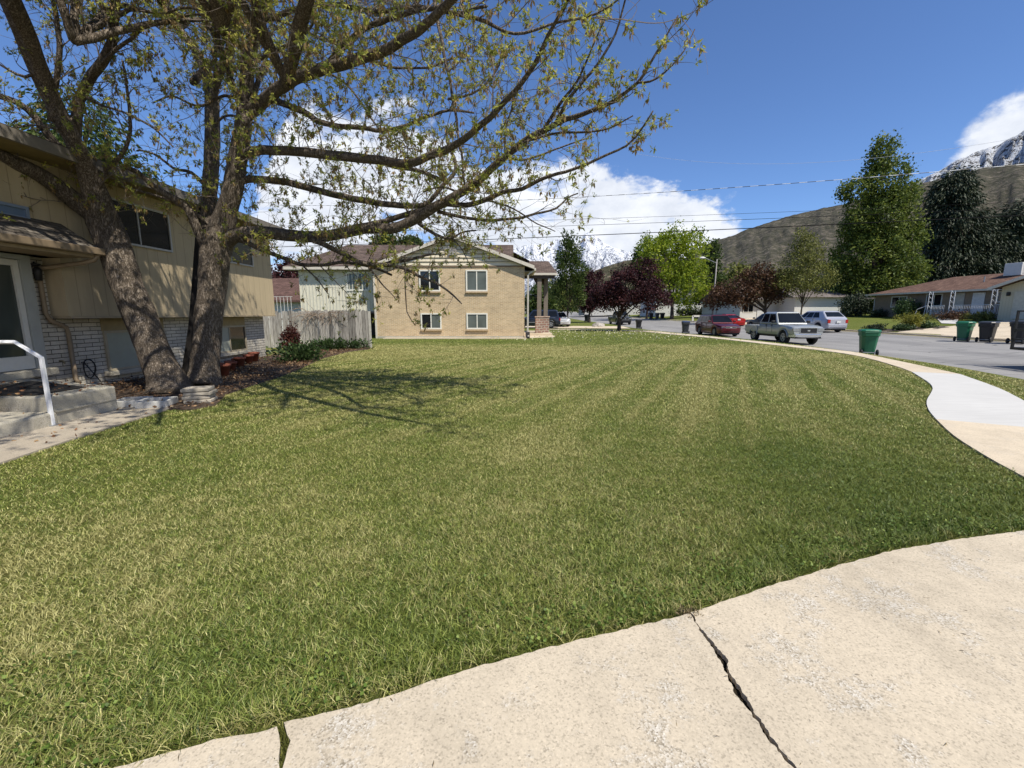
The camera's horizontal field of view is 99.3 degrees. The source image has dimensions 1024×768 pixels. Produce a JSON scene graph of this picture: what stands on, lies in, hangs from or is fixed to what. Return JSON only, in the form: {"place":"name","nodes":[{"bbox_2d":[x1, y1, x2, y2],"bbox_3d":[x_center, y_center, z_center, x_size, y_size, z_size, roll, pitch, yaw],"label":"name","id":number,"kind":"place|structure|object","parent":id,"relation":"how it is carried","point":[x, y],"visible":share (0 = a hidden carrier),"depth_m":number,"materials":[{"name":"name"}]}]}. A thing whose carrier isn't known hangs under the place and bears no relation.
{"place":"outdoors","nodes":[
{"label":"outdoors","id":0,"kind":"place"},
{"bbox_2d":[0,407,168,464],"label":"path","id":1,"kind":"structure","parent":0,"point":[26,443],"depth_m":5.67,"materials":[{"name":"concrete"}]},
{"bbox_2d":[0,340,61,425],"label":"handrail","id":2,"kind":"object","parent":1,"relation":"on","point":[44,376],"visible":0.98,"depth_m":5.92,"materials":[{"name":"white metal"}]},
{"bbox_2d":[0,379,172,442],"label":"fallen leaves","id":3,"kind":"object","parent":1,"relation":"on","point":[53,394],"visible":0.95,"depth_m":6.53,"materials":[{"name":"brown plant"}]},
{"bbox_2d":[383,338,526,338],"bbox_3d":[-3.550,-2.840,27.261,8.900,0.100,0.630,0,9,0],"label":"house apron","id":4,"kind":"object","parent":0,"point":[453,338],"visible":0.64,"depth_m":26.95,"materials":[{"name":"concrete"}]},
{"bbox_2d":[0,311,1023,767],"bbox_3d":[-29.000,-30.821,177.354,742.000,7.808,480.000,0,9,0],"label":"ground","id":5,"kind":"structure","parent":0,"point":[854,323],"depth_m":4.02,"materials":[{"name":"green plant"}]},
{"bbox_2d":[0,367,117,436],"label":"porch steps","id":6,"kind":"structure","parent":5,"relation":"on","point":[68,405],"depth_m":6.25,"materials":[{"name":"concrete"}]},
{"bbox_2d":[0,381,85,395],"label":"doormat","id":7,"kind":"object","parent":6,"relation":"on","point":[33,388],"visible":1,"depth_m":6.67,"materials":[{"name":"black rubber"}]},
{"bbox_2d":[7,78,167,179],"bbox_3d":[-21.062,-8.217,22.610,5.679,12.701,7.229,7,12,37],"label":"garden conifer","id":8,"kind":"object","parent":5,"relation":"on","point":[99,135],"visible":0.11,"depth_m":21.05,"materials":[{"name":"green plant"}]},
{"bbox_2d":[0,122,284,384],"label":"split level house","id":9,"kind":"structure","parent":5,"relation":"on","point":[59,308],"depth_m":8.88,"materials":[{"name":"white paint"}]},
{"bbox_2d":[0,201,29,218],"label":"window","id":10,"kind":"structure","parent":9,"relation":"in","point":[7,208],"depth_m":7.54,"materials":[{"name":"glass"}]},
{"bbox_2d":[0,258,35,371],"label":"door","id":11,"kind":"structure","parent":9,"relation":"in","point":[14,325],"depth_m":7.82,"materials":[{"name":"white glass"}]},
{"bbox_2d":[90,197,172,252],"bbox_3d":[-8.638,-3.631,9.922,0.065,0.940,2.150,0,9,0],"label":"window","id":12,"kind":"structure","parent":9,"relation":"in","point":[143,235],"depth_m":10.31,"materials":[{"name":"glass"}]},
{"bbox_2d":[102,329,164,375],"bbox_3d":[-8.940,-0.807,10.465,0.160,0.990,1.840,0,9,0],"label":"window","id":13,"kind":"structure","parent":9,"relation":"in","point":[121,356],"depth_m":9.96,"materials":[{"name":"grey glass"}]},
{"bbox_2d":[221,325,251,356],"bbox_3d":[-8.940,-1.386,13.857,0.160,0.930,1.860,0,9,0],"label":"window","id":14,"kind":"structure","parent":9,"relation":"in","point":[234,338],"depth_m":14.04,"materials":[{"name":"white glass"}]},
{"bbox_2d":[230,240,253,266],"bbox_3d":[-8.638,-4.198,13.427,0.065,0.940,2.050,0,9,0],"label":"window","id":15,"kind":"structure","parent":9,"relation":"in","point":[249,262],"depth_m":13.94,"materials":[{"name":"glass"}]},
{"bbox_2d":[0,0,293,394],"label":"deciduous tree","id":16,"kind":"object","parent":5,"relation":"on","point":[92,205],"visible":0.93,"depth_m":7.66,"materials":[{"name":"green plant"}]},
{"bbox_2d":[104,348,369,409],"bbox_3d":[-7.009,-0.591,13.510,3.942,0.072,13.038,0,9,0],"label":"plant bed","id":17,"kind":"object","parent":5,"relation":"on","point":[179,406],"visible":0.26,"depth_m":9.84,"materials":[{"name":"soil"}]},
{"bbox_2d":[81,359,137,381],"bbox_3d":[-8.777,-0.290,9.509,0.155,0.577,1.000,4,10,22],"label":"garden hose","id":18,"kind":"object","parent":17,"relation":"on","point":[94,372],"visible":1,"depth_m":9.24,"materials":[{"name":"black plastic"}]},
{"bbox_2d":[117,396,152,407],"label":"planter block","id":19,"kind":"structure","parent":17,"relation":"on","point":[124,402],"depth_m":7.20,"materials":[{"name":"concrete"}]},
{"bbox_2d":[134,396,177,408],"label":"planter block","id":20,"kind":"structure","parent":17,"relation":"on","point":[157,402],"depth_m":7.17,"materials":[{"name":"concrete"}]},
{"bbox_2d":[182,199,201,374],"bbox_3d":[-7.285,-2.275,9.944,0.182,4.510,1.041,4,10,24],"label":"thin tree stem","id":21,"kind":"object","parent":17,"relation":"on","point":[186,358],"visible":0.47,"depth_m":9.94,"materials":[{"name":"brown plant"}]},
{"bbox_2d":[180,385,217,403],"bbox_3d":[-5.519,0.184,7.694,0.465,0.260,0.358,-3,10,-16],"label":"stone stack","id":22,"kind":"object","parent":17,"relation":"on","point":[199,394],"visible":0.98,"depth_m":7.55,"materials":[{"name":"grey stone"}]},
{"bbox_2d":[220,363,230,376],"bbox_3d":[-7.150,-0.349,10.783,0.362,0.306,0.362,0,9,0],"label":"plant pot","id":23,"kind":"object","parent":17,"relation":"on","point":[225,369],"visible":0.61,"depth_m":10.70,"materials":[{"name":"ceramic"}]},
{"bbox_2d":[96,347,368,407],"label":"dry leaves","id":24,"kind":"object","parent":17,"relation":"on","point":[252,368],"visible":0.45,"depth_m":10.65,"materials":[{"name":"brown plant"}]},
{"bbox_2d":[277,321,301,348],"bbox_3d":[-8.560,-1.787,16.916,0.899,1.340,1.224,0,9,0],"label":"shrub","id":25,"kind":"object","parent":17,"relation":"on","point":[292,333],"visible":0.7,"depth_m":16.71,"materials":[{"name":"red plant"}]},
{"bbox_2d":[264,337,328,363],"bbox_3d":[-7.170,-1.087,14.313,2.095,0.906,2.424,0,9,0],"label":"shrub","id":26,"kind":"object","parent":17,"relation":"on","point":[306,351],"visible":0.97,"depth_m":14.21,"materials":[{"name":"green plant"}]},
{"bbox_2d":[305,336,360,349],"bbox_3d":[-7.809,-1.734,18.896,2.627,0.750,1.375,0,9,0],"label":"shrub","id":27,"kind":"object","parent":17,"relation":"on","point":[329,342],"visible":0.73,"depth_m":18.70,"materials":[{"name":"green plant"}]},
{"bbox_2d":[271,253,298,277],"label":"garden tree","id":28,"kind":"object","parent":5,"relation":"on","point":[284,274],"visible":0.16,"depth_m":45.98,"materials":[{"name":"red plant"}]},
{"bbox_2d":[268,278,329,332],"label":"backyard shed","id":29,"kind":"structure","parent":5,"relation":"on","point":[281,287],"depth_m":33.74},
{"bbox_2d":[263,309,371,347],"bbox_3d":[-9.530,-2.511,19.899,6.140,1.802,0.150,0,9,0],"label":"board fence","id":30,"kind":"object","parent":5,"relation":"on","point":[275,330],"visible":0.52,"depth_m":19.84,"materials":[{"name":"grey wood"}]},
{"bbox_2d":[290,301,348,328],"bbox_3d":[-8.728,-3.038,19.336,2.901,1.344,0.765,0,9,0],"label":"dead vine","id":31,"kind":"object","parent":30,"relation":"attached to","point":[310,313],"visible":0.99,"depth_m":19.51,"materials":[{"name":"brown plant"}]},
{"bbox_2d":[41,0,712,386],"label":"deciduous tree","id":32,"kind":"object","parent":5,"relation":"on","point":[219,234],"visible":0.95,"depth_m":7.81,"materials":[{"name":"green plant"}]},
{"bbox_2d":[368,234,400,244],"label":"garden tree","id":33,"kind":"object","parent":5,"relation":"on","point":[395,241],"visible":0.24,"depth_m":56.91,"materials":[{"name":"green plant"}]},
{"bbox_2d":[398,233,423,244],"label":"garden tree","id":34,"kind":"object","parent":5,"relation":"on","point":[417,239],"visible":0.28,"depth_m":58.78,"materials":[{"name":"green plant"}]},
{"bbox_2d":[283,235,557,338],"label":"brick gable house","id":35,"kind":"structure","parent":5,"relation":"on","point":[492,306],"depth_m":27.34,"materials":[{"name":"brick"}]},
{"bbox_2d":[346,272,368,290],"bbox_3d":[-9.825,-6.526,27.696,1.450,1.180,0.075,0,9,0],"label":"window","id":36,"kind":"structure","parent":35,"relation":"in","point":[350,277],"depth_m":27.69,"materials":[{"name":"grey glass"}]},
{"bbox_2d":[419,270,440,292],"bbox_3d":[-5.110,-6.356,26.986,1.360,1.410,0.130,0,9,0],"label":"window","id":37,"kind":"structure","parent":35,"relation":"in","point":[436,289],"depth_m":27.01,"materials":[{"name":"black glass"}]},
{"bbox_2d":[420,313,441,330],"bbox_3d":[-5.090,-3.898,27.384,1.360,1.110,0.130,0,9,0],"label":"window","id":38,"kind":"structure","parent":35,"relation":"in","point":[427,318],"depth_m":27.39,"materials":[{"name":"grey glass"}]},
{"bbox_2d":[465,270,487,292],"bbox_3d":[-2.190,-6.356,26.986,1.400,1.410,0.130,0,9,0],"label":"window","id":39,"kind":"structure","parent":35,"relation":"in","point":[476,280],"depth_m":27.01,"materials":[{"name":"grey glass"}]},
{"bbox_2d":[466,313,487,330],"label":"window","id":40,"kind":"structure","parent":35,"relation":"in","point":[475,321],"depth_m":27.39,"materials":[{"name":"grey glass"}]},
{"bbox_2d":[0,437,1023,767],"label":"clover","id":41,"kind":"object","parent":5,"relation":"on","point":[106,761],"visible":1,"depth_m":2.25,"materials":[{"name":"green plant"}]},
{"bbox_2d":[524,280,561,314],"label":"garden tree","id":42,"kind":"object","parent":5,"relation":"on","point":[533,300],"visible":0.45,"depth_m":87.18,"materials":[{"name":"green plant"}]},
{"bbox_2d":[543,275,573,311],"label":"garden tree","id":43,"kind":"object","parent":5,"relation":"on","point":[563,308],"visible":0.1,"depth_m":106.22,"materials":[{"name":"green plant"}]},
{"bbox_2d":[548,228,591,325],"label":"columnar tree","id":44,"kind":"object","parent":5,"relation":"on","point":[576,281],"visible":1,"depth_m":48.10,"materials":[{"name":"green plant"}]},
{"bbox_2d":[573,267,604,322],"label":"purple tree","id":45,"kind":"object","parent":5,"relation":"on","point":[589,277],"visible":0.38,"depth_m":60.09,"materials":[{"name":"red plant"}]},
{"bbox_2d":[579,297,639,314],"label":"house","id":46,"kind":"structure","parent":5,"relation":"on","point":[611,312],"depth_m":102.13,"materials":[{"name":"white"}]},
{"bbox_2d":[491,329,740,340],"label":"dandelions","id":47,"kind":"object","parent":5,"relation":"on","point":[606,333],"visible":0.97,"depth_m":31.84,"materials":[{"name":"plant"}]},
{"bbox_2d":[588,256,675,330],"bbox_3d":[10.454,-7.779,38.279,7.668,6.833,5.833,0,9,0],"label":"dark red maple","id":48,"kind":"object","parent":5,"relation":"on","point":[605,295],"visible":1,"depth_m":37.44,"materials":[{"name":"red plant"}]},
{"bbox_2d":[628,238,655,318],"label":"green tree","id":49,"kind":"object","parent":5,"relation":"on","point":[635,255],"visible":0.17,"depth_m":77.19,"materials":[{"name":"green plant"}]},
{"bbox_2d":[640,289,702,316],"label":"house","id":50,"kind":"structure","parent":5,"relation":"on","point":[665,310],"depth_m":81.86,"materials":[{"name":"white"}]},
{"bbox_2d":[635,218,714,318],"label":"bright green tree","id":51,"kind":"object","parent":5,"relation":"on","point":[681,275],"visible":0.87,"depth_m":68.37,"materials":[{"name":"green plant"}]},
{"bbox_2d":[674,306,701,315],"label":"hedge","id":52,"kind":"object","parent":5,"relation":"on","point":[694,311],"visible":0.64,"depth_m":78.33,"materials":[{"name":"green plant"}]},
{"bbox_2d":[699,238,727,293],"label":"dark evergreen","id":53,"kind":"object","parent":5,"relation":"on","point":[715,257],"visible":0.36,"depth_m":80.74,"materials":[{"name":"green plant"}]},
{"bbox_2d":[721,257,756,283],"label":"garden tree","id":54,"kind":"object","parent":5,"relation":"on","point":[735,268],"visible":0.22,"depth_m":115.39,"materials":[{"name":"green plant"}]},
{"bbox_2d":[698,260,794,313],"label":"brown leaved tree","id":55,"kind":"object","parent":5,"relation":"on","point":[754,290],"visible":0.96,"depth_m":52.07,"materials":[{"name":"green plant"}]},
{"bbox_2d":[698,287,874,318],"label":"white garage house","id":56,"kind":"structure","parent":5,"relation":"on","point":[824,302],"depth_m":56.77,"materials":[{"name":"white paint"}]},
{"bbox_2d":[756,303,776,317],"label":"garage door","id":57,"kind":"structure","parent":56,"relation":"in","point":[772,308],"depth_m":59.08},
{"bbox_2d":[765,226,843,314],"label":"olive tree","id":58,"kind":"object","parent":5,"relation":"on","point":[799,274],"visible":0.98,"depth_m":49.96,"materials":[{"name":"green plant"}]},
{"bbox_2d":[605,315,1010,341],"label":"kerb","id":59,"kind":"structure","parent":5,"relation":"on","point":[941,336],"depth_m":29.30,"materials":[{"name":"concrete"}]},
{"bbox_2d":[834,289,874,316],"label":"shrub","id":60,"kind":"object","parent":5,"relation":"on","point":[852,305],"visible":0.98,"depth_m":50.59,"materials":[{"name":"green plant"}]},
{"bbox_2d":[868,307,889,317],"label":"shrub","id":61,"kind":"object","parent":5,"relation":"on","point":[877,314],"visible":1,"depth_m":47.36,"materials":[{"name":"green plant"}]},
{"bbox_2d":[824,128,938,313],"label":"tall green tree","id":62,"kind":"object","parent":5,"relation":"on","point":[890,270],"visible":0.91,"depth_m":54.17,"materials":[{"name":"green plant"}]},
{"bbox_2d":[892,296,926,318],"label":"shrub","id":63,"kind":"object","parent":5,"relation":"on","point":[903,305],"visible":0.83,"depth_m":43.60,"materials":[{"name":"green plant"}]},
{"bbox_2d":[881,326,948,331],"bbox_3d":[29.800,-4.066,32.679,6.894,0.576,3.217,0,9,0],"label":"mulch bed","id":64,"kind":"object","parent":5,"relation":"on","point":[889,330],"visible":0.46,"depth_m":32.24,"materials":[{"name":"brown soil"}]},
{"bbox_2d":[860,322,888,329],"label":"shrub","id":65,"kind":"object","parent":64,"relation":"on","point":[880,326],"visible":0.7,"depth_m":33.18,"materials":[{"name":"green plant"}]},
{"bbox_2d":[892,323,916,330],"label":"shrub","id":66,"kind":"object","parent":64,"relation":"on","point":[902,327],"visible":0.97,"depth_m":31.98,"materials":[{"name":"green plant"}]},
{"bbox_2d":[892,310,926,327],"bbox_3d":[30.001,-4.933,32.898,1.892,1.307,2.032,-9,13,-43],"label":"shrub","id":67,"kind":"object","parent":64,"relation":"on","point":[916,319],"visible":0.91,"depth_m":32.47,"materials":[{"name":"yellow plant"}]},
{"bbox_2d":[919,317,938,327],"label":"shrub","id":68,"kind":"object","parent":64,"relation":"on","point":[927,324],"visible":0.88,"depth_m":32.44,"materials":[{"name":"green plant"}]},
{"bbox_2d":[865,262,1023,319],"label":"ranch house","id":69,"kind":"structure","parent":5,"relation":"on","point":[1001,295],"depth_m":39.93,"materials":[{"name":"red"}]},
{"bbox_2d":[890,296,907,306],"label":"window","id":70,"kind":"structure","parent":69,"relation":"in","point":[894,299],"depth_m":46.22,"materials":[{"name":"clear glass"}]},
{"bbox_2d":[925,294,942,306],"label":"window","id":71,"kind":"structure","parent":69,"relation":"in","point":[937,298],"depth_m":42.45,"materials":[{"name":"black glass"}]},
{"bbox_2d":[970,292,985,313],"bbox_3d":[41.604,-7.176,38.878,0.060,1.950,0.950,-1,9,-6],"label":"door","id":72,"kind":"structure","parent":69,"relation":"in","point":[978,299],"depth_m":38.80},
{"bbox_2d":[1010,291,1023,318],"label":"garage door","id":73,"kind":"structure","parent":69,"relation":"in","point":[1018,302],"depth_m":33.92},
{"bbox_2d":[932,309,974,320],"bbox_3d":[39.104,-6.095,38.381,3.617,1.147,2.155,0,9,0],"label":"shrub","id":74,"kind":"object","parent":5,"relation":"on","point":[955,314],"visible":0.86,"depth_m":38.22,"materials":[{"name":"brown plant"}]},
{"bbox_2d":[908,161,1009,282],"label":"dark conifer","id":75,"kind":"object","parent":5,"relation":"on","point":[954,245],"visible":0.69,"depth_m":63.20,"materials":[{"name":"green plant"}]},
{"bbox_2d":[958,309,996,320],"bbox_3d":[39.215,-5.748,36.526,2.365,1.005,2.014,-5,10,-27],"label":"shrub","id":76,"kind":"object","parent":5,"relation":"on","point":[984,315],"visible":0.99,"depth_m":36.24,"materials":[{"name":"green plant"}]},
{"bbox_2d":[951,198,1023,275],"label":"dark conifer","id":77,"kind":"object","parent":5,"relation":"on","point":[1009,237],"visible":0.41,"depth_m":62.37,"materials":[{"name":"green plant"}]},
{"bbox_2d":[0,0,1023,273],"label":"sky","id":78,"kind":"structure","parent":0,"point":[802,83],"materials":[{"name":"blue"}]},
{"bbox_2d":[114,531,1023,767],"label":"driveway","id":79,"kind":"structure","parent":0,"point":[924,693],"depth_m":1.76,"materials":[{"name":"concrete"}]},
{"bbox_2d":[271,715,291,767],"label":"joint weeds","id":80,"kind":"object","parent":79,"relation":"on","point":[284,736],"visible":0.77,"depth_m":1.58,"materials":[{"name":"green plant"}]},
{"bbox_2d":[675,603,713,617],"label":"crack weeds","id":81,"kind":"object","parent":79,"relation":"on","point":[690,610],"visible":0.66,"depth_m":2.25,"materials":[{"name":"plant"}]},
{"bbox_2d":[513,231,632,295],"bbox_3d":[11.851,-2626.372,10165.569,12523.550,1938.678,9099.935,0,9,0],"label":"snowy mountain","id":82,"kind":"structure","parent":0,"point":[597,253],"depth_m":9729.46,"materials":[{"name":"white snow"}]},
{"bbox_2d":[524,326,626,327],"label":"side driveway","id":83,"kind":"structure","parent":0,"point":[579,327],"depth_m":46.69,"materials":[{"name":"concrete"}]},
{"bbox_2d":[524,309,560,327],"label":"dark wagon","id":84,"kind":"object","parent":83,"relation":"on","point":[554,316],"visible":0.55,"depth_m":44.80,"materials":[{"name":"paint"}]},
{"bbox_2d":[552,312,570,325],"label":"white car","id":85,"kind":"object","parent":83,"relation":"on","point":[565,319],"visible":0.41,"depth_m":48.17,"materials":[{"name":"paint"}]},
{"bbox_2d":[270,215,1023,247],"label":"power line","id":86,"kind":"object","parent":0,"point":[724,229],"visible":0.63,"depth_m":31.88,"materials":[{"name":"black metal"}]},
{"bbox_2d":[277,164,1023,205],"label":"power line","id":87,"kind":"object","parent":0,"point":[723,188],"visible":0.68,"depth_m":34.86,"materials":[{"name":"metal"}]},
{"bbox_2d":[558,257,793,310],"bbox_3d":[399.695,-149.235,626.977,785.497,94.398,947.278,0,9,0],"label":"foothill","id":88,"kind":"structure","parent":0,"point":[607,269],"depth_m":637.53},
{"bbox_2d":[348,202,1009,224],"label":"power line","id":89,"kind":"object","parent":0,"point":[770,212],"visible":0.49,"depth_m":33.32,"materials":[{"name":"black metal"}]},
{"bbox_2d":[405,208,1017,230],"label":"power line","id":90,"kind":"object","parent":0,"point":[766,218],"visible":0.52,"depth_m":33.75,"materials":[{"name":"black metal"}]},
{"bbox_2d":[563,311,1023,378],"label":"road","id":91,"kind":"structure","parent":0,"point":[999,358],"depth_m":21.57,"materials":[{"name":"grey asphalt"}]},
{"bbox_2d":[608,311,631,324],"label":"black pickup","id":92,"kind":"object","parent":91,"relation":"on","point":[614,318],"visible":0.79,"depth_m":58.22,"materials":[{"name":"paint"}]},
{"bbox_2d":[695,314,740,335],"bbox_3d":[16.300,-4.719,34.598,2.139,1.684,4.855,0,9,1],"label":"maroon car","id":93,"kind":"object","parent":91,"relation":"on","point":[714,325],"visible":1,"depth_m":33.70,"materials":[{"name":"paint"}]},
{"bbox_2d":[722,314,745,325],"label":"red coupe","id":94,"kind":"object","parent":91,"relation":"on","point":[740,321],"visible":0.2,"depth_m":45.88,"materials":[{"name":"paint"}]},
{"bbox_2d":[747,314,764,324],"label":"black sedan","id":95,"kind":"object","parent":91,"relation":"on","point":[757,320],"visible":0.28,"depth_m":42.22,"materials":[{"name":"paint"}]},
{"bbox_2d":[745,312,823,343],"bbox_3d":[16.351,-3.455,26.420,2.216,1.822,5.305,0,9,1],"label":"car","id":96,"kind":"object","parent":91,"relation":"on","point":[783,327],"visible":1,"depth_m":25.36,"materials":[{"name":"paint"}]},
{"bbox_2d":[801,311,847,331],"bbox_3d":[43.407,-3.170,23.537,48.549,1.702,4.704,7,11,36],"label":"silver crossover","id":97,"kind":"object","parent":91,"relation":"on","point":[836,321],"visible":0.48,"depth_m":34.63,"materials":[{"name":"paint"}]},
{"bbox_2d":[858,329,881,354],"bbox_3d":[15.007,-1.759,18.326,0.708,1.093,0.911,4,10,25],"label":"wheeled bin","id":98,"kind":"object","parent":91,"relation":"on","point":[868,339],"visible":0.88,"depth_m":18.11,"materials":[{"name":"plastic"}]},
{"bbox_2d":[953,321,976,341],"bbox_3d":[24.872,-2.895,23.930,0.911,1.093,0.708,-5,10,-28],"label":"wheeled bin","id":99,"kind":"object","parent":91,"relation":"on","point":[965,330],"visible":1,"depth_m":23.74,"materials":[{"name":"green plastic"}]},
{"bbox_2d":[975,321,999,342],"bbox_3d":[25.271,-2.778,23.141,0.911,1.093,0.708,-4,10,-24],"label":"wheeled bin","id":100,"kind":"object","parent":91,"relation":"on","point":[987,331],"visible":1,"depth_m":22.97,"materials":[{"name":"plastic"}]},
{"bbox_2d":[1005,321,1023,343],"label":"wheeled bin","id":101,"kind":"object","parent":91,"relation":"on","point":[1020,334],"visible":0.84,"depth_m":21.67,"materials":[{"name":"black plastic"}]},
{"bbox_2d":[1010,310,1023,350],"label":"utility trailer","id":102,"kind":"object","parent":91,"relation":"on","point":[1014,338],"visible":1,"depth_m":13.87,"materials":[{"name":"black metal"}]},
{"bbox_2d":[643,330,957,373],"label":"sidewalk","id":103,"kind":"structure","parent":0,"point":[909,367],"depth_m":15.70,"materials":[{"name":"concrete"}]},
{"bbox_2d":[685,163,1023,281],"bbox_3d":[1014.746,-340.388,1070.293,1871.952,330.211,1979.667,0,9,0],"label":"hill","id":104,"kind":"structure","parent":0,"point":[1004,183],"depth_m":821.08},
{"bbox_2d":[898,320,1023,338],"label":"driveway","id":105,"kind":"structure","parent":0,"point":[1003,331],"depth_m":29.17,"materials":[{"name":"concrete"}]},
{"bbox_2d":[913,372,1023,426],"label":"new sidewalk","id":106,"kind":"structure","parent":0,"point":[956,397],"depth_m":7.66,"materials":[{"name":"concrete"}]},
{"bbox_2d":[919,131,1023,183],"bbox_3d":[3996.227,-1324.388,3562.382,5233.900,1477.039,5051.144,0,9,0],"label":"snowy mountain","id":107,"kind":"structure","parent":0,"point":[1009,152],"depth_m":3276.30,"materials":[{"name":"white snow"}]},
{"bbox_2d":[936,419,1023,478],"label":"sidewalk","id":108,"kind":"structure","parent":0,"point":[1002,445],"depth_m":5.31,"materials":[{"name":"concrete"}]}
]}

